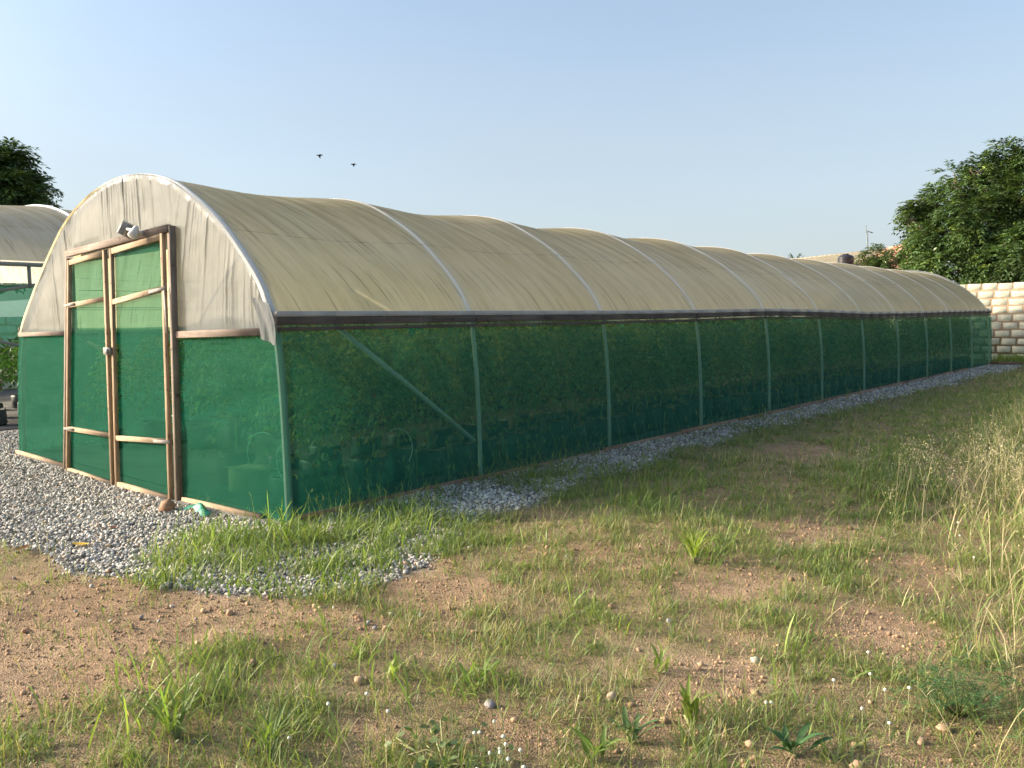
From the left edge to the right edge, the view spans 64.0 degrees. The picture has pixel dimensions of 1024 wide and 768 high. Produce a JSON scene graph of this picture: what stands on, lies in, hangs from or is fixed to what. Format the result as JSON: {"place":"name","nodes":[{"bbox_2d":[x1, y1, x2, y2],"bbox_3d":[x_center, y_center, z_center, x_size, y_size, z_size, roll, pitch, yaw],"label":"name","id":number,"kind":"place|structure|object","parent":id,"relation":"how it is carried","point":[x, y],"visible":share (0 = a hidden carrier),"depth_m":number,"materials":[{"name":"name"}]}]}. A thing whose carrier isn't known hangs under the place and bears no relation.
{"place":"outdoors","nodes":[
{"label":"outdoors","id":0,"kind":"place"},
{"bbox_2d":[0,368,1023,767],"bbox_3d":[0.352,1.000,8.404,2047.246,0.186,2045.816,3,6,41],"label":"ground","id":1,"kind":"structure","parent":0,"point":[14,672],"depth_m":4.20,"materials":[{"name":"soil"}]},
{"bbox_2d":[0,345,17,389],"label":"block wall","id":2,"kind":"structure","parent":1,"relation":"on","point":[7,386],"depth_m":22.18,"materials":[{"name":"grey concrete"}]},
{"bbox_2d":[21,628,30,632],"bbox_3d":[-2.614,1.324,4.407,0.038,0.026,0.052,0,4,14],"label":"stone","id":3,"kind":"object","parent":1,"relation":"on","point":[24,630],"visible":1,"depth_m":4.40,"materials":[{"name":"brown stone"}]},
{"bbox_2d":[0,136,64,283],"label":"neem tree","id":4,"kind":"object","parent":1,"relation":"on","point":[21,184],"visible":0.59,"depth_m":23.97,"materials":[{"name":"green plant"}]},
{"bbox_2d":[0,204,71,430],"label":"greenhouse","id":5,"kind":"object","parent":1,"relation":"on","point":[28,234],"visible":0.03,"depth_m":13.88,"materials":[{"name":"white plastic"}]},
{"bbox_2d":[0,407,7,425],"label":"grow bag","id":6,"kind":"object","parent":5,"relation":"on","point":[3,418],"visible":0.99,"depth_m":13.71,"materials":[{"name":"black plastic"}]},
{"bbox_2d":[0,346,17,391],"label":"pepper plant","id":7,"kind":"object","parent":6,"relation":"in","point":[4,361],"visible":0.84,"depth_m":13.73,"materials":[{"name":"green plant"}]},
{"bbox_2d":[3,349,17,388],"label":"pepper plant","id":8,"kind":"object","parent":5,"relation":"in","point":[12,375],"visible":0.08,"depth_m":13.86,"materials":[{"name":"green plant"}]},
{"bbox_2d":[11,394,17,408],"bbox_3d":[-10.064,0.352,16.841,0.383,0.284,0.390,1,5,23],"label":"grow bag","id":9,"kind":"object","parent":5,"relation":"on","point":[14,399],"visible":0.29,"depth_m":16.67,"materials":[{"name":"white plastic"}]},
{"bbox_2d":[0,332,18,383],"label":"pepper plant","id":10,"kind":"object","parent":9,"relation":"in","point":[15,339],"visible":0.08,"depth_m":16.67,"materials":[{"name":"green plant"}]},
{"bbox_2d":[72,542,88,544],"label":"dry leaf","id":11,"kind":"object","parent":1,"relation":"on","point":[79,543],"visible":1,"depth_m":6.15,"materials":[{"name":"yellow plant"}]},
{"bbox_2d":[159,499,175,512],"bbox_3d":[-3.162,1.124,7.518,0.146,0.156,0.117,-2,4,-14],"label":"brick chunk","id":12,"kind":"object","parent":1,"relation":"on","point":[167,505],"visible":0.88,"depth_m":7.47,"materials":[{"name":"stone"}]},
{"bbox_2d":[131,675,220,739],"bbox_3d":[-1.323,1.293,3.223,0.387,0.228,0.298,3,6,41],"label":"broadleaf weed","id":13,"kind":"object","parent":1,"relation":"on","point":[172,726],"visible":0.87,"depth_m":3.24,"materials":[{"name":"green plant"}]},
{"bbox_2d":[236,696,309,755],"bbox_3d":[-0.922,1.318,3.144,0.253,0.207,0.303,-3,5,-25],"label":"broadleaf weed","id":14,"kind":"object","parent":1,"relation":"on","point":[267,723],"visible":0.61,"depth_m":3.12,"materials":[{"name":"green plant"}]},
{"bbox_2d":[326,702,332,735],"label":"white flower","id":15,"kind":"object","parent":1,"relation":"on","point":[328,704],"visible":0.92,"depth_m":3.25,"materials":[{"name":"white plant"}]},
{"bbox_2d":[365,692,370,721],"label":"white flower","id":16,"kind":"object","parent":1,"relation":"on","point":[366,693],"visible":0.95,"depth_m":3.37,"materials":[{"name":"white plant"}]},
{"bbox_2d":[387,651,397,681],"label":"broadleaf weed","id":17,"kind":"object","parent":1,"relation":"on","point":[395,662],"visible":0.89,"depth_m":3.77,"materials":[{"name":"green plant"}]},
{"bbox_2d":[384,692,513,767],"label":"creeping weed","id":18,"kind":"object","parent":1,"relation":"on","point":[431,763],"visible":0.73,"depth_m":3.05,"materials":[{"name":"green plant"}]},
{"bbox_2d":[7,436,943,749],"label":"broad grass","id":19,"kind":"structure","parent":1,"relation":"on","point":[205,658],"depth_m":5.50,"materials":[{"name":"green plant"}]},
{"bbox_2d":[458,654,503,685],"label":"broadleaf weed","id":20,"kind":"object","parent":1,"relation":"on","point":[471,667],"visible":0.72,"depth_m":3.69,"materials":[{"name":"green plant"}]},
{"bbox_2d":[484,700,495,708],"bbox_3d":[-0.095,1.356,3.467,0.054,0.041,0.046,3,6,41],"label":"stone","id":21,"kind":"object","parent":1,"relation":"on","point":[491,704],"visible":1,"depth_m":3.45,"materials":[{"name":"grey stone"}]},
{"bbox_2d":[102,466,897,605],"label":"corner grass","id":22,"kind":"structure","parent":1,"relation":"on","point":[287,533],"depth_m":5.73,"materials":[{"name":"green plant"}]},
{"bbox_2d":[15,173,991,521],"bbox_3d":[4.332,-1.375,18.265,6.297,3.247,26.004,3,6,41],"label":"greenhouse","id":23,"kind":"object","parent":1,"relation":"on","point":[317,345],"visible":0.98,"depth_m":8.67,"materials":[{"name":"green fabric"}]},
{"bbox_2d":[63,250,114,484],"bbox_3d":[-4.711,-0.169,9.063,1.380,2.502,0.062,3,6,41],"label":"door","id":24,"kind":"structure","parent":23,"relation":"in","point":[89,395],"depth_m":9.04,"materials":[{"name":"green fabric"}]},
{"bbox_2d":[117,220,143,238],"bbox_3d":[-3.701,-1.484,7.927,0.405,0.194,0.164,3,6,41],"label":"solar light","id":25,"kind":"object","parent":23,"relation":"attached to","point":[126,229],"visible":1,"depth_m":7.89,"materials":[{"name":"white plastic"}]},
{"bbox_2d":[103,233,173,499],"bbox_3d":[-3.738,-0.156,8.180,1.397,2.557,0.097,3,6,41],"label":"door","id":26,"kind":"structure","parent":23,"relation":"in","point":[143,433],"depth_m":8.20,"materials":[{"name":"green fabric"}]},
{"bbox_2d":[504,742,506,767],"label":"white flower","id":27,"kind":"object","parent":1,"relation":"on","point":[505,744],"visible":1,"depth_m":2.93,"materials":[{"name":"white plant"}]},
{"bbox_2d":[0,355,1023,767],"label":"short grass","id":28,"kind":"structure","parent":1,"relation":"on","point":[828,555],"depth_m":4.69,"materials":[{"name":"green plant"}]},
{"bbox_2d":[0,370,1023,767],"bbox_3d":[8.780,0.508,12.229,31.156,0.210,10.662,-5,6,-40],"label":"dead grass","id":29,"kind":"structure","parent":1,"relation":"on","point":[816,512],"depth_m":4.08,"materials":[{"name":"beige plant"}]},
{"bbox_2d":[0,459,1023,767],"bbox_3d":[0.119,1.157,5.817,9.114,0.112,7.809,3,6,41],"label":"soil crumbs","id":30,"kind":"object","parent":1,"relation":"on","point":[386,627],"visible":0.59,"depth_m":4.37,"materials":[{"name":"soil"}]},
{"bbox_2d":[0,362,1023,767],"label":"seeding grass","id":31,"kind":"structure","parent":1,"relation":"on","point":[522,470],"depth_m":5.19,"materials":[{"name":"green plant"}]},
{"bbox_2d":[4,421,1023,767],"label":"creeping leaves","id":32,"kind":"object","parent":1,"relation":"on","point":[596,601],"visible":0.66,"depth_m":4.83,"materials":[{"name":"green plant"}]},
{"bbox_2d":[569,723,628,763],"bbox_3d":[0.312,1.339,3.026,0.238,0.150,0.144,3,6,41],"label":"broadleaf weed","id":33,"kind":"object","parent":1,"relation":"on","point":[586,742],"visible":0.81,"depth_m":3.04,"materials":[{"name":"green plant"}]},
{"bbox_2d":[606,691,616,700],"bbox_3d":[0.427,1.344,3.518,0.041,0.055,0.066,-1,4,-3],"label":"stone","id":34,"kind":"object","parent":1,"relation":"on","point":[612,694],"visible":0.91,"depth_m":3.50,"materials":[{"name":"beige stone"}]},
{"bbox_2d":[606,706,663,744],"bbox_3d":[0.476,1.331,3.150,0.216,0.143,0.176,3,6,41],"label":"broadleaf weed","id":35,"kind":"object","parent":1,"relation":"on","point":[627,724],"visible":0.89,"depth_m":3.17,"materials":[{"name":"green plant"}]},
{"bbox_2d":[650,637,673,672],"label":"broadleaf weed","id":36,"kind":"object","parent":1,"relation":"on","point":[659,660],"visible":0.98,"depth_m":3.76,"materials":[{"name":"green plant"}]},
{"bbox_2d":[675,523,718,563],"bbox_3d":[1.204,1.036,5.319,0.322,0.276,0.324,3,6,41],"label":"broadleaf weed","id":37,"kind":"object","parent":1,"relation":"on","point":[694,551],"visible":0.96,"depth_m":5.31,"materials":[{"name":"green plant"}]},
{"bbox_2d":[677,673,717,727],"bbox_3d":[0.705,1.277,3.297,0.215,0.204,0.243,3,6,41],"label":"broadleaf weed","id":38,"kind":"object","parent":1,"relation":"on","point":[693,706],"visible":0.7,"depth_m":3.25,"materials":[{"name":"green plant"}]},
{"bbox_2d":[744,740,754,748],"bbox_3d":[0.900,1.368,3.112,0.040,0.041,0.031,-1,4,4],"label":"stone","id":39,"kind":"object","parent":1,"relation":"on","point":[748,743],"visible":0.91,"depth_m":3.10,"materials":[{"name":"beige stone"}]},
{"bbox_2d":[750,656,759,663],"bbox_3d":[1.149,1.308,3.867,0.042,0.047,0.042,-3,5,-24],"label":"stone","id":40,"kind":"object","parent":1,"relation":"on","point":[755,658],"visible":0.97,"depth_m":3.86,"materials":[{"name":"beige stone"}]},
{"bbox_2d":[765,723,834,755],"bbox_3d":[1.057,1.334,3.064,0.279,0.117,0.167,-2,4,-12],"label":"broadleaf weed","id":41,"kind":"object","parent":1,"relation":"on","point":[787,745],"visible":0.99,"depth_m":3.05,"materials":[{"name":"green plant"}]},
{"bbox_2d":[831,678,835,706],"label":"white flower","id":42,"kind":"object","parent":1,"relation":"on","point":[833,680],"visible":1,"depth_m":3.41,"materials":[{"name":"white plant"}]},
{"bbox_2d":[849,760,864,767],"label":"stone","id":43,"kind":"object","parent":1,"relation":"on","point":[854,762],"visible":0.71,"depth_m":2.95,"materials":[{"name":"beige stone"}]},
{"bbox_2d":[798,243,929,269],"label":"house","id":44,"kind":"structure","parent":1,"relation":"on","point":[831,258],"depth_m":43.02,"materials":[{"name":"paint"}]},
{"bbox_2d":[837,254,854,264],"bbox_3d":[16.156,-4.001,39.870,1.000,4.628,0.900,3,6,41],"label":"water tank","id":45,"kind":"object","parent":44,"relation":"on","point":[846,258],"visible":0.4,"depth_m":39.38,"materials":[{"name":"black plastic"}]},
{"bbox_2d":[852,242,906,269],"bbox_3d":[15.721,-3.587,35.218,2.188,4.927,2.576,-1,4,-1],"label":"bush","id":46,"kind":"object","parent":1,"relation":"on","point":[884,261],"visible":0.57,"depth_m":34.76,"materials":[{"name":"green plant"}]},
{"bbox_2d":[887,721,892,751],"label":"white flower","id":47,"kind":"object","parent":1,"relation":"on","point":[890,723],"visible":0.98,"depth_m":3.07,"materials":[{"name":"white plant"}]},
{"bbox_2d":[907,686,911,719],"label":"white flower","id":48,"kind":"object","parent":1,"relation":"on","point":[909,688],"visible":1,"depth_m":3.30,"materials":[{"name":"white plant"}]},
{"bbox_2d":[917,736,924,744],"bbox_3d":[1.563,1.365,3.128,0.026,0.034,0.036,3,6,41],"label":"stone","id":49,"kind":"object","parent":1,"relation":"on","point":[922,739],"visible":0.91,"depth_m":3.12,"materials":[{"name":"beige stone"}]},
{"bbox_2d":[936,723,952,732],"bbox_3d":[1.697,1.351,3.225,0.047,0.033,0.048,-3,5,-21],"label":"stone","id":50,"kind":"object","parent":1,"relation":"on","point":[939,726],"visible":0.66,"depth_m":3.21,"materials":[{"name":"beige stone"}]},
{"bbox_2d":[872,642,1023,745],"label":"feathery bush","id":51,"kind":"object","parent":1,"relation":"on","point":[970,699],"visible":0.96,"depth_m":3.30,"materials":[{"name":"green plant"}]},
{"bbox_2d":[886,135,1023,284],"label":"neem tree","id":52,"kind":"object","parent":1,"relation":"on","point":[975,235],"visible":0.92,"depth_m":31.86,"materials":[{"name":"green plant"}]},
{"bbox_2d":[894,389,1023,767],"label":"tall grass","id":53,"kind":"structure","parent":1,"relation":"on","point":[1014,422],"depth_m":5.86,"materials":[{"name":"green plant"}]},
{"bbox_2d":[961,282,1023,359],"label":"block wall","id":54,"kind":"structure","parent":1,"relation":"on","point":[1004,302],"depth_m":27.69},
{"bbox_2d":[990,362,1023,364],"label":"timber offcut","id":55,"kind":"object","parent":1,"relation":"on","point":[1006,363],"visible":0.67,"depth_m":25.34,"materials":[{"name":"brown wood"}]},
{"bbox_2d":[992,353,1023,366],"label":"wall grass","id":56,"kind":"structure","parent":1,"relation":"on","point":[1007,358],"depth_m":26.70,"materials":[{"name":"green plant"}]},
{"bbox_2d":[0,364,1023,744],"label":"gravel","id":57,"kind":"structure","parent":0,"point":[92,510],"depth_m":7.21,"materials":[{"name":"grey gravel"}]},
{"bbox_2d":[184,502,210,516],"bbox_3d":[-2.785,1.103,7.309,0.130,0.077,0.428,-5,6,-44],"label":"net scrap","id":58,"kind":"object","parent":57,"relation":"on","point":[199,508],"visible":0.96,"depth_m":7.29,"materials":[{"name":"green plastic"}]},
{"bbox_2d":[0,0,1023,283],"label":"sky","id":59,"kind":"structure","parent":0,"point":[782,128],"materials":[{"name":"blue"}]},
{"bbox_2d":[857,418,1023,561],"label":"feathery grass","id":60,"kind":"structure","parent":0,"point":[986,469],"depth_m":6.84,"materials":[{"name":"beige plant"}]},
{"bbox_3d":[-9.448,0.485,14.911,0.385,0.290,0.392,0,4,16],"label":"grow bag","id":61,"kind":"object","parent":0,"visible":0},
{"bbox_2d":[0,346,15,386],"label":"pepper plant","id":62,"kind":"object","parent":61,"relation":"in","point":[11,353],"visible":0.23,"depth_m":14.92,"materials":[{"name":"green plant"}]},
{"bbox_3d":[-9.091,0.447,15.419,0.368,0.277,0.376,-2,5,-19],"label":"grow bag","id":63,"kind":"object","parent":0,"visible":0},
{"bbox_2d":[0,342,18,383],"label":"pepper plant","id":64,"kind":"object","parent":63,"relation":"in","point":[17,348],"visible":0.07,"depth_m":15.12,"materials":[{"name":"green plant"}]},
{"bbox_3d":[-4.977,0.655,11.486,0.375,0.315,0.382,-3,5,-27],"label":"grow bag","id":65,"kind":"object","parent":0,"visible":0},
{"bbox_2d":[169,343,172,427],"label":"tomato plant","id":66,"kind":"object","parent":65,"relation":"in","point":[170,376],"visible":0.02,"depth_m":11.42,"materials":[{"name":"green plant"}]}
]}

